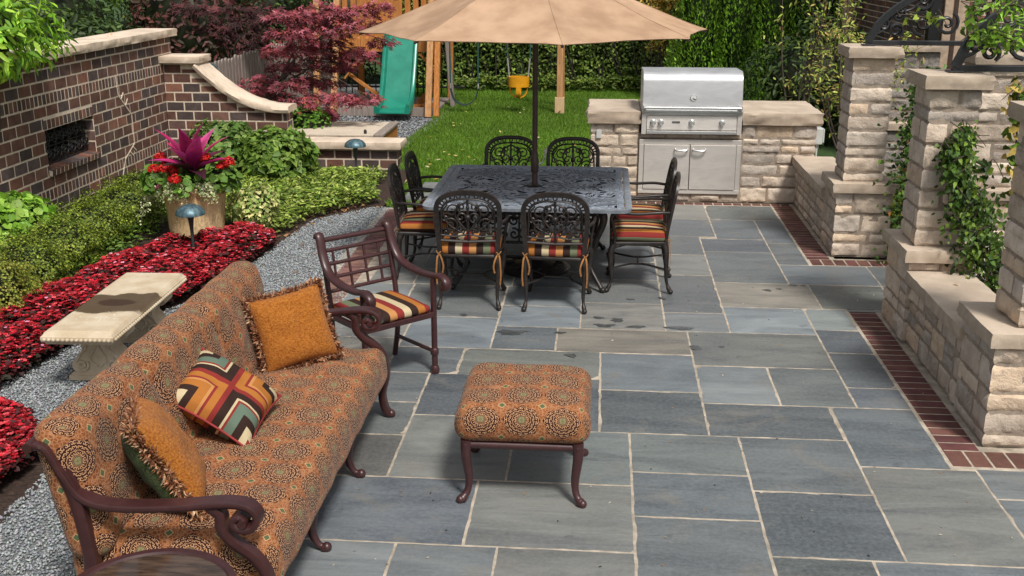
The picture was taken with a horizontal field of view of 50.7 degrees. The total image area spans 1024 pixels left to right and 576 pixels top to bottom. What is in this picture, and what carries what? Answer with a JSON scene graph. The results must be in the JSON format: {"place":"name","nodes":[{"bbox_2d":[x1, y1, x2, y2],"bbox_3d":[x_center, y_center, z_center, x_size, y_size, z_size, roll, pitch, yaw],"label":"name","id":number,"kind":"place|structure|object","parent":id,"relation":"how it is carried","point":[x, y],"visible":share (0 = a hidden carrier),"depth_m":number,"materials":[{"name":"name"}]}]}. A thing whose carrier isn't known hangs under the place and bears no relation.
{"place":"outdoors","nodes":[
{"label":"outdoors","id":0,"kind":"place"},
{"bbox_2d":[0,206,388,575],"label":"gravel path","id":1,"kind":"structure","parent":0,"point":[62,564],"depth_m":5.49,"materials":[{"name":"grey gravel"}]},
{"bbox_2d":[40,272,186,379],"bbox_3d":[-2.605,0.271,7.227,0.479,0.409,1.349,1,17,3],"label":"stone bench","id":2,"kind":"object","parent":1,"relation":"on","point":[103,325],"visible":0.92,"depth_m":6.90,"materials":[{"name":"beige stone"}]},
{"bbox_2d":[321,208,412,292],"bbox_3d":[-1.374,-0.215,9.507,0.390,0.001,4.400,1,17,5],"label":"edging mortar","id":3,"kind":"object","parent":1,"relation":"on","point":[358,241],"visible":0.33,"depth_m":10.31,"materials":[{"name":"grey concrete"}]},
{"bbox_2d":[0,169,413,523],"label":"planting bed","id":4,"kind":"object","parent":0,"point":[15,486],"visible":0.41,"depth_m":9.72,"materials":[{"name":"soil"}]},
{"bbox_2d":[0,397,39,483],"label":"red begonias","id":5,"kind":"object","parent":4,"relation":"on","point":[18,424],"visible":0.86,"depth_m":5.76,"materials":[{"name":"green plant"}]},
{"bbox_2d":[0,245,54,312],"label":"boxwood shrub","id":6,"kind":"object","parent":4,"relation":"on","point":[12,289],"visible":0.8,"depth_m":7.92,"materials":[{"name":"green plant"}]},
{"bbox_2d":[0,190,60,245],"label":"broadleaf shrub","id":7,"kind":"object","parent":4,"relation":"on","point":[18,208],"visible":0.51,"depth_m":9.25,"materials":[{"name":"green plant"}]},
{"bbox_2d":[0,228,81,290],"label":"boxwood shrub","id":8,"kind":"object","parent":4,"relation":"on","point":[47,262],"visible":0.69,"depth_m":8.55,"materials":[{"name":"green plant"}]},
{"bbox_2d":[10,210,107,271],"bbox_3d":[-3.964,-0.402,9.289,0.950,0.530,0.999,-9,19,-26],"label":"boxwood shrub","id":9,"kind":"object","parent":4,"relation":"on","point":[78,239],"visible":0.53,"depth_m":9.19,"materials":[{"name":"green plant"}]},
{"bbox_2d":[39,195,139,250],"bbox_3d":[-3.961,-0.607,10.000,0.997,0.502,0.989,1,17,5],"label":"boxwood shrub","id":10,"kind":"object","parent":4,"relation":"on","point":[109,222],"visible":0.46,"depth_m":9.87,"materials":[{"name":"green plant"}]},
{"bbox_2d":[1,168,182,311],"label":"ground cover","id":11,"kind":"object","parent":4,"relation":"on","point":[120,246],"visible":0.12,"depth_m":9.92,"materials":[{"name":"green plant"}]},
{"bbox_2d":[68,180,167,232],"bbox_3d":[-3.870,-0.805,10.654,0.966,0.494,0.960,1,17,5],"label":"boxwood shrub","id":12,"kind":"object","parent":4,"relation":"on","point":[129,196],"visible":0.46,"depth_m":10.51,"materials":[{"name":"green plant"}]},
{"bbox_2d":[95,168,165,213],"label":"boxwood shrub","id":13,"kind":"object","parent":4,"relation":"on","point":[131,180],"visible":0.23,"depth_m":11.17,"materials":[{"name":"green plant"}]},
{"bbox_2d":[0,220,277,389],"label":"red begonias","id":14,"kind":"object","parent":4,"relation":"on","point":[173,253],"visible":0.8,"depth_m":8.67,"materials":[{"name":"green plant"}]},
{"bbox_2d":[175,204,205,248],"bbox_3d":[-2.856,-0.514,9.647,0.262,0.477,0.262,1,17,5],"label":"path light","id":15,"kind":"object","parent":4,"relation":"on","point":[190,212],"visible":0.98,"depth_m":9.53,"materials":[{"name":"blue metal"}]},
{"bbox_2d":[161,188,225,237],"bbox_3d":[-3.009,-0.743,10.304,0.624,0.525,0.626,1,17,5],"label":"planter pot","id":16,"kind":"object","parent":4,"relation":"on","point":[214,215],"visible":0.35,"depth_m":10.11,"materials":[{"name":"stone"}]},
{"bbox_2d":[136,151,180,187],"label":"geranium plant","id":17,"kind":"object","parent":16,"relation":"in","point":[159,155],"visible":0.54,"depth_m":10.23,"materials":[{"name":"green plant"}]},
{"bbox_2d":[138,164,191,196],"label":"geranium plant","id":18,"kind":"object","parent":16,"relation":"in","point":[155,176],"visible":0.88,"depth_m":9.97,"materials":[{"name":"green plant"}]},
{"bbox_2d":[136,180,218,224],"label":"trailing plant","id":19,"kind":"object","parent":16,"relation":"in","point":[148,201],"visible":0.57,"depth_m":9.93,"materials":[{"name":"green plant"}]},
{"bbox_2d":[157,164,214,198],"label":"geranium plant","id":20,"kind":"object","parent":16,"relation":"in","point":[175,179],"visible":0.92,"depth_m":9.86,"materials":[{"name":"green plant"}]},
{"bbox_2d":[148,121,226,189],"bbox_3d":[-2.996,-1.237,10.094,0.878,0.634,0.861,14,22,38],"label":"cordyline plant","id":21,"kind":"object","parent":16,"relation":"in","point":[188,151],"visible":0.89,"depth_m":10.06,"materials":[{"name":"purple plant"}]},
{"bbox_2d":[193,156,243,193],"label":"geranium plant","id":22,"kind":"object","parent":16,"relation":"in","point":[225,179],"visible":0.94,"depth_m":10.03,"materials":[{"name":"green plant"}]},
{"bbox_2d":[178,118,262,170],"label":"hydrangea shrub","id":23,"kind":"object","parent":4,"relation":"on","point":[232,131],"visible":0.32,"depth_m":12.61,"materials":[{"name":"green plant"}]},
{"bbox_2d":[225,181,280,226],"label":"ivy plant","id":24,"kind":"object","parent":4,"relation":"on","point":[259,205],"visible":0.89,"depth_m":10.36,"materials":[{"name":"green plant"}]},
{"bbox_2d":[233,125,321,186],"bbox_3d":[-2.771,-1.545,12.720,0.968,0.756,0.976,-11,20,-31],"label":"hydrangea shrub","id":25,"kind":"object","parent":4,"relation":"on","point":[275,151],"visible":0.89,"depth_m":12.45,"materials":[{"name":"green plant"}]},
{"bbox_2d":[225,164,386,232],"bbox_3d":[-2.748,-1.086,11.956,2.679,0.287,3.307,1,17,5],"label":"pachysandra","id":26,"kind":"object","parent":4,"relation":"on","point":[294,198],"visible":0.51,"depth_m":11.78,"materials":[{"name":"green plant"}]},
{"bbox_2d":[344,139,365,174],"bbox_3d":[-1.881,-1.559,13.021,0.262,0.477,0.262,1,17,5],"label":"path light","id":27,"kind":"object","parent":4,"relation":"on","point":[355,144],"visible":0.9,"depth_m":12.90,"materials":[{"name":"blue metal"}]},
{"bbox_2d":[338,84,430,137],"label":"playset gravel","id":28,"kind":"structure","parent":0,"point":[349,90],"depth_m":20.88,"materials":[{"name":"grey gravel"}]},
{"bbox_2d":[208,34,330,110],"bbox_3d":[-3.610,-3.151,16.791,0.180,1.290,6.150,1,17,5],"label":"picket fence","id":29,"kind":"object","parent":28,"relation":"on","point":[246,65],"visible":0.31,"depth_m":15.38,"materials":[{"name":"grey wood"}]},
{"bbox_2d":[106,13,465,94],"bbox_3d":[-5.074,-4.473,20.705,8.400,1.500,0.080,1,17,5],"label":"iron fence","id":30,"kind":"object","parent":28,"relation":"on","point":[375,86],"visible":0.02,"depth_m":20.58,"materials":[{"name":"black metal"}]},
{"bbox_2d":[237,0,401,121],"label":"japanese maple","id":31,"kind":"object","parent":28,"relation":"on","point":[316,20],"visible":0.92,"depth_m":14.62,"materials":[{"name":"red plant"}]},
{"bbox_2d":[322,104,455,144],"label":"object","id":32,"kind":"object","parent":28,"relation":"on","point":[407,127],"visible":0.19,"depth_m":17.59,"materials":[{"name":"grey gravel"}]},
{"bbox_2d":[313,0,564,117],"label":"play set","id":33,"kind":"object","parent":28,"relation":"on","point":[398,78],"visible":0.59,"depth_m":18.08,"materials":[{"name":"brown wood"}]},
{"bbox_2d":[449,42,478,105],"bbox_3d":[-0.813,-4.298,18.173,0.525,2.436,0.140,1,17,5],"label":"belt swing","id":34,"kind":"object","parent":33,"relation":"hanging from","point":[453,98],"visible":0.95,"depth_m":18.37,"materials":[{"name":"rubber"}]},
{"bbox_2d":[507,43,530,97],"bbox_3d":[0.114,-4.335,18.081,0.341,2.312,0.326,-13,22,-37],"label":"bucket swing","id":35,"kind":"object","parent":33,"relation":"hanging from","point":[518,83],"visible":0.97,"depth_m":18.24,"materials":[{"name":"yellow plastic"}]},
{"bbox_2d":[96,0,904,258],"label":"ground","id":36,"kind":"structure","parent":0,"point":[829,150],"depth_m":16.89,"materials":[{"name":"soil"}]},
{"bbox_2d":[0,0,78,130],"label":"rhododendron shrub","id":37,"kind":"object","parent":36,"relation":"on","point":[13,24],"visible":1,"depth_m":9.53,"materials":[{"name":"green plant"}]},
{"bbox_2d":[17,7,142,44],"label":"evergreen shrub","id":38,"kind":"object","parent":36,"relation":"on","point":[68,15],"visible":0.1,"depth_m":14.97,"materials":[{"name":"green plant"}]},
{"bbox_2d":[9,0,151,47],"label":"evergreen shrub","id":39,"kind":"object","parent":36,"relation":"on","point":[77,4],"visible":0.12,"depth_m":16.91,"materials":[{"name":"green plant"}]},
{"bbox_2d":[0,28,176,212],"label":"brick wall","id":40,"kind":"structure","parent":36,"relation":"on","point":[91,112],"depth_m":11.60,"materials":[{"name":"brick"}]},
{"bbox_2d":[124,0,269,62],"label":"tree","id":41,"kind":"object","parent":36,"relation":"on","point":[184,41],"visible":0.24,"depth_m":17.70,"materials":[{"name":"red plant"}]},
{"bbox_2d":[158,53,296,158],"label":"curved brick wall","id":42,"kind":"structure","parent":36,"relation":"on","point":[199,87],"depth_m":13.57,"materials":[{"name":"brick"},{"name":"mortar"},{"name":"limestone"}]},
{"bbox_2d":[170,0,293,58],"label":"japanese maple","id":43,"kind":"object","parent":36,"relation":"on","point":[250,15],"visible":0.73,"depth_m":15.42,"materials":[{"name":"red plant"}]},
{"bbox_2d":[234,0,327,49],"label":"evergreen shrub","id":44,"kind":"object","parent":36,"relation":"on","point":[291,5],"visible":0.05,"depth_m":19.45,"materials":[{"name":"green plant"}]},
{"bbox_2d":[293,103,330,128],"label":"leafy shrub","id":45,"kind":"object","parent":36,"relation":"on","point":[309,119],"visible":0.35,"depth_m":14.46,"materials":[{"name":"green plant"}]},
{"bbox_2d":[303,0,382,84],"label":"evergreen shrub","id":46,"kind":"object","parent":36,"relation":"on","point":[353,60],"visible":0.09,"depth_m":22.61,"materials":[{"name":"green plant"}]},
{"bbox_2d":[301,136,406,169],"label":"brick wall","id":47,"kind":"structure","parent":36,"relation":"on","point":[384,152],"depth_m":13.63,"materials":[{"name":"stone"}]},
{"bbox_2d":[323,209,404,307],"bbox_3d":[-0.455,-0.267,9.692,2.035,0.018,4.327,1,17,5],"label":"brick edging","id":48,"kind":"object","parent":36,"relation":"on","point":[370,248],"visible":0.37,"depth_m":9.81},
{"bbox_2d":[402,0,722,89],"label":"hedge","id":49,"kind":"object","parent":36,"relation":"on","point":[620,58],"visible":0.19,"depth_m":21.55,"materials":[{"name":"green plant"}]},
{"bbox_2d":[663,0,724,67],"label":"arborvitae tree","id":50,"kind":"object","parent":36,"relation":"on","point":[697,50],"visible":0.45,"depth_m":18.59,"materials":[{"name":"green plant"}]},
{"bbox_2d":[709,0,766,100],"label":"arborvitae tree","id":51,"kind":"object","parent":36,"relation":"on","point":[736,16],"visible":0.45,"depth_m":18.35,"materials":[{"name":"green plant"}]},
{"bbox_2d":[739,0,799,100],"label":"arborvitae tree","id":52,"kind":"object","parent":36,"relation":"on","point":[769,12],"visible":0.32,"depth_m":18.09,"materials":[{"name":"green plant"}]},
{"bbox_2d":[740,14,865,145],"bbox_3d":[4.415,-3.013,15.500,2.507,1.973,1.436,1,17,5],"label":"evergreen shrub","id":53,"kind":"object","parent":36,"relation":"on","point":[791,57],"visible":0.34,"depth_m":15.22,"materials":[{"name":"green plant"}]},
{"bbox_2d":[782,0,840,51],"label":"arborvitae tree","id":54,"kind":"object","parent":36,"relation":"on","point":[801,14],"visible":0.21,"depth_m":17.81,"materials":[{"name":"green plant"}]},
{"bbox_2d":[763,0,861,102],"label":"twiggy shrub","id":55,"kind":"object","parent":36,"relation":"on","point":[813,57],"visible":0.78,"depth_m":14.06,"materials":[{"name":"green plant"}]},
{"bbox_2d":[795,0,923,151],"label":"twiggy shrub","id":56,"kind":"object","parent":36,"relation":"on","point":[847,34],"visible":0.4,"depth_m":12.44,"materials":[{"name":"green plant"}]},
{"bbox_2d":[883,45,947,178],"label":"stone pier","id":57,"kind":"structure","parent":36,"relation":"on","point":[931,55],"depth_m":12.82,"materials":[{"name":"stone"}]},
{"bbox_2d":[852,0,1023,68],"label":"brick house","id":58,"kind":"structure","parent":36,"relation":"on","point":[874,10],"depth_m":13.46,"materials":[{"name":"brown brick"}]},
{"bbox_2d":[386,84,640,207],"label":"lawn","id":59,"kind":"structure","parent":0,"point":[470,146],"depth_m":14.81,"materials":[{"name":"plant"}]},
{"bbox_2d":[293,121,398,137],"bbox_3d":[-2.438,-2.011,14.579,1.660,0.420,1.140,1,17,5],"label":"sandbox","id":60,"kind":"object","parent":59,"relation":"on","point":[359,129],"visible":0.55,"depth_m":14.36,"materials":[{"name":"beige stone"}]},
{"bbox_2d":[454,72,640,91],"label":"hedge foot plants","id":61,"kind":"object","parent":59,"relation":"on","point":[618,82],"visible":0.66,"depth_m":21.23,"materials":[{"name":"green plant"}]},
{"bbox_2d":[640,0,682,66],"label":"twiggy shrub","id":62,"kind":"object","parent":59,"relation":"on","point":[658,4],"visible":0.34,"depth_m":20.17,"materials":[{"name":"green plant"}]},
{"bbox_2d":[284,201,1023,575],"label":"patio","id":63,"kind":"structure","parent":0,"point":[960,512],"depth_m":5.94,"materials":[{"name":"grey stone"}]},
{"bbox_2d":[78,548,236,575],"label":"side table","id":64,"kind":"object","parent":63,"relation":"on","point":[171,562],"visible":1,"depth_m":3.78,"materials":[{"name":"wood"}]},
{"bbox_2d":[21,261,395,575],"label":"garden sofa","id":65,"kind":"object","parent":63,"relation":"on","point":[268,488],"visible":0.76,"depth_m":4.58,"materials":[{"name":"fabric"}]},
{"bbox_2d":[118,394,209,522],"bbox_3d":[-1.410,0.676,4.385,0.218,0.533,0.535,-35,20,-9],"label":"throw pillow","id":66,"kind":"object","parent":65,"relation":"on","point":[162,452],"visible":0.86,"depth_m":4.22,"materials":[{"name":"orange fabric"}]},
{"bbox_2d":[177,347,281,445],"bbox_3d":[-1.337,0.509,5.022,0.448,0.188,0.448,33,28,-9],"label":"throw pillow","id":67,"kind":"object","parent":65,"relation":"on","point":[225,398],"visible":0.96,"depth_m":4.91,"materials":[{"name":"multicoloured fabric"}]},
{"bbox_2d":[240,276,345,373],"bbox_3d":[-1.188,0.219,5.842,0.496,0.500,0.188,-17,0,-24],"label":"throw pillow","id":68,"kind":"object","parent":65,"relation":"on","point":[291,328],"visible":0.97,"depth_m":5.78,"materials":[{"name":"woven fabric"},{"name":"fringe trim"}]},
{"bbox_2d":[313,220,450,373],"bbox_3d":[-0.826,0.113,6.869,0.628,0.930,0.672,-14,22,-38],"label":"metal armchair","id":69,"kind":"object","parent":63,"relation":"on","point":[396,308],"visible":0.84,"depth_m":6.88,"materials":[{"name":"metal"}]},
{"bbox_2d":[387,163,463,280],"bbox_3d":[-0.720,-0.567,9.046,0.576,0.938,0.586,1,17,3],"label":"dining chair","id":70,"kind":"object","parent":63,"relation":"on","point":[417,223],"visible":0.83,"depth_m":8.89,"materials":[{"name":"metal"}]},
{"bbox_2d":[404,151,473,262],"bbox_3d":[-0.632,-0.738,9.595,0.576,0.938,0.586,1,17,5],"label":"dining chair","id":71,"kind":"object","parent":63,"relation":"on","point":[414,178],"visible":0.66,"depth_m":9.50,"materials":[{"name":"metal"}]},
{"bbox_2d":[433,190,508,310],"bbox_3d":[-0.318,-0.351,8.348,0.586,0.938,0.576,1,17,3],"label":"dining chair","id":72,"kind":"object","parent":63,"relation":"on","point":[468,243],"visible":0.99,"depth_m":8.13,"materials":[{"name":"metal"}]},
{"bbox_2d":[482,135,531,235],"bbox_3d":[-0.030,-0.932,10.223,0.586,0.938,0.576,1,17,5],"label":"dining chair","id":73,"kind":"object","parent":63,"relation":"on","point":[504,150],"visible":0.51,"depth_m":10.36,"materials":[{"name":"metal"}]},
{"bbox_2d":[454,362,591,507],"bbox_3d":[0.072,0.724,5.561,0.669,0.541,0.674,1,17,5],"label":"ottoman","id":74,"kind":"object","parent":63,"relation":"on","point":[534,407],"visible":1,"depth_m":5.26,"materials":[{"name":"fabric"}]},
{"bbox_2d":[422,165,631,292],"bbox_3d":[0.177,-0.523,9.234,1.630,0.745,1.760,1,17,5],"label":"dining table","id":75,"kind":"object","parent":63,"relation":"on","point":[513,188],"visible":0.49,"depth_m":9.04,"materials":[{"name":"grey metal"}]},
{"bbox_2d":[359,0,705,278],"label":"patio umbrella","id":76,"kind":"object","parent":63,"relation":"on","point":[535,23],"visible":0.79,"depth_m":7.97,"materials":[{"name":"beige fabric"}]},
{"bbox_2d":[519,192,596,313],"bbox_3d":[0.347,-0.329,8.277,0.586,0.938,0.576,2,17,6],"label":"dining chair","id":77,"kind":"object","parent":63,"relation":"on","point":[555,245],"visible":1,"depth_m":8.06,"materials":[{"name":"metal"}]},
{"bbox_2d":[545,137,600,246],"bbox_3d":[0.565,-0.908,10.148,0.586,0.938,0.576,1,17,4],"label":"dining chair","id":78,"kind":"object","parent":63,"relation":"on","point":[571,139],"visible":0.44,"depth_m":10.28,"materials":[{"name":"metal"}]},
{"bbox_2d":[606,157,676,271],"bbox_3d":[1.112,-0.659,9.342,0.576,0.938,0.586,1,17,5],"label":"dining chair","id":79,"kind":"object","parent":63,"relation":"on","point":[648,207],"visible":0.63,"depth_m":9.20,"materials":[{"name":"metal"}]},
{"bbox_2d":[605,171,680,293],"bbox_3d":[1.050,-0.473,8.742,0.576,0.938,0.586,2,17,6],"label":"dining chair","id":80,"kind":"object","parent":63,"relation":"on","point":[627,232],"visible":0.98,"depth_m":8.56,"materials":[{"name":"metal"}]},
{"bbox_2d":[460,284,858,357],"bbox_3d":[1.294,0.236,8.020,3.201,0.001,1.229,-5,18,-15],"label":"wet stain","id":81,"kind":"object","parent":63,"relation":"on","point":[506,332],"visible":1,"depth_m":7.86,"materials":[{"name":"stone"}]},
{"bbox_2d":[586,99,823,202],"bbox_3d":[2.095,-1.553,12.143,2.539,0.986,1.091,1,17,5],"label":"grill counter","id":82,"kind":"object","parent":63,"relation":"on","point":[775,137],"visible":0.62,"depth_m":11.67,"materials":[{"name":"stone"}]},
{"bbox_2d":[638,139,741,194],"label":"storage doors","id":83,"kind":"structure","parent":82,"relation":"attached to","point":[713,167],"depth_m":11.68,"materials":[{"name":"metal"}]},
{"bbox_2d":[643,144,689,188],"bbox_3d":[1.669,-1.307,11.703,0.487,0.486,0.088,1,17,5],"label":"door","id":84,"kind":"structure","parent":83,"relation":"in","point":[657,157],"depth_m":11.70,"materials":[{"name":"metal"}]},
{"bbox_2d":[688,145,736,189],"bbox_3d":[2.162,-1.295,11.664,0.487,0.486,0.088,1,17,5],"label":"door","id":85,"kind":"structure","parent":83,"relation":"in","point":[712,167],"depth_m":11.67,"materials":[{"name":"metal"}]},
{"bbox_2d":[639,67,743,134],"bbox_3d":[1.943,-2.056,11.798,1.066,0.660,0.824,1,17,5],"label":"gas grill","id":86,"kind":"object","parent":82,"relation":"in","point":[692,100],"visible":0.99,"depth_m":11.48,"materials":[{"name":"metal"}]},
{"bbox_2d":[815,126,824,155],"bbox_3d":[3.323,-1.524,11.771,0.110,0.450,0.140,1,17,5],"label":"outlet box","id":87,"kind":"object","parent":82,"relation":"attached to","point":[819,138],"visible":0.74,"depth_m":11.67,"materials":[{"name":"plastic"}]},
{"bbox_2d":[632,202,1023,468],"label":"brick border","id":88,"kind":"object","parent":63,"relation":"on","point":[887,352],"visible":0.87,"depth_m":6.94,"materials":[{"name":"red brick"}]},
{"bbox_2d":[792,156,836,237],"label":"seat wall","id":89,"kind":"structure","parent":88,"relation":"on","point":[808,200],"depth_m":10.93,"materials":[{"name":"stone"}]},
{"bbox_2d":[820,43,904,257],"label":"stone pier","id":90,"kind":"structure","parent":63,"relation":"on","point":[853,223],"depth_m":9.48,"materials":[{"name":"stone"}]},
{"bbox_2d":[861,0,1020,45],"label":"iron arbor","id":91,"kind":"object","parent":90,"relation":"on","point":[887,17],"visible":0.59,"depth_m":9.19,"materials":[{"name":"black metal"}]},
{"bbox_2d":[897,7,947,27],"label":"climbing vine","id":92,"kind":"object","parent":91,"relation":"attached to","point":[929,17],"visible":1,"depth_m":9.07,"materials":[{"name":"green plant"}]},
{"bbox_2d":[881,69,996,341],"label":"stone pier","id":93,"kind":"structure","parent":63,"relation":"on","point":[943,98],"depth_m":7.35,"materials":[{"name":"stone"}]},
{"bbox_2d":[931,119,1009,293],"bbox_3d":[3.159,-0.433,7.202,0.761,1.366,0.335,1,17,5],"label":"climbing vine","id":94,"kind":"object","parent":93,"relation":"attached to","point":[960,142],"visible":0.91,"depth_m":7.17,"materials":[{"name":"green plant"}]},
{"bbox_2d":[945,0,1023,72],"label":"iron arbor","id":95,"kind":"object","parent":93,"relation":"on","point":[960,57],"visible":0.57,"depth_m":7.17,"materials":[{"name":"black metal"}]},
{"bbox_2d":[960,0,996,48],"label":"climbing vine","id":96,"kind":"object","parent":95,"relation":"attached to","point":[970,12],"visible":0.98,"depth_m":7.05,"materials":[{"name":"green plant"}]},
{"bbox_2d":[968,22,1023,62],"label":"climbing vine","id":97,"kind":"object","parent":95,"relation":"attached to","point":[1003,35],"visible":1,"depth_m":6.99,"materials":[{"name":"green plant"}]},
{"bbox_2d":[979,0,1023,45],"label":"climbing vine","id":98,"kind":"object","parent":95,"relation":"attached to","point":[1009,5],"visible":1,"depth_m":6.82,"materials":[{"name":"green plant"}]},
{"bbox_2d":[973,156,1004,182],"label":"climbing vine","id":99,"kind":"object","parent":93,"relation":"attached to","point":[985,165],"visible":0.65,"depth_m":7.44,"materials":[{"name":"green plant"}]},
{"bbox_2d":[905,271,995,403],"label":"seat wall","id":100,"kind":"structure","parent":63,"relation":"on","point":[935,334],"depth_m":6.92,"materials":[{"name":"stone"}]},
{"bbox_2d":[954,101,1023,447],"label":"stone pier","id":101,"kind":"structure","parent":63,"relation":"on","point":[989,403],"depth_m":5.91,"materials":[{"name":"stone"}]},
{"bbox_2d":[782,201,994,275],"bbox_3d":[4.465,0.187,8.284,3.600,0.001,8.400,1,17,5],"label":"back bed","id":102,"kind":"object","parent":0,"point":[871,258],"visible":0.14,"depth_m":9.78,"materials":[{"name":"soil"}]},
{"bbox_2d":[872,64,946,265],"bbox_3d":[3.497,-0.919,9.238,0.804,1.960,0.470,1,17,5],"label":"climbing vine","id":103,"kind":"object","parent":102,"relation":"on","point":[905,135],"visible":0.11,"depth_m":9.22,"materials":[{"name":"green plant"}]},
{"bbox_2d":[958,49,1023,264],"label":"stone pier","id":104,"kind":"structure","parent":102,"relation":"on","point":[993,122],"depth_m":9.15,"materials":[{"name":"stone"}]},
{"bbox_2d":[999,75,1023,198],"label":"climbing vine","id":105,"kind":"object","parent":104,"relation":"attached to","point":[1016,95],"visible":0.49,"depth_m":8.31,"materials":[{"name":"green plant"}]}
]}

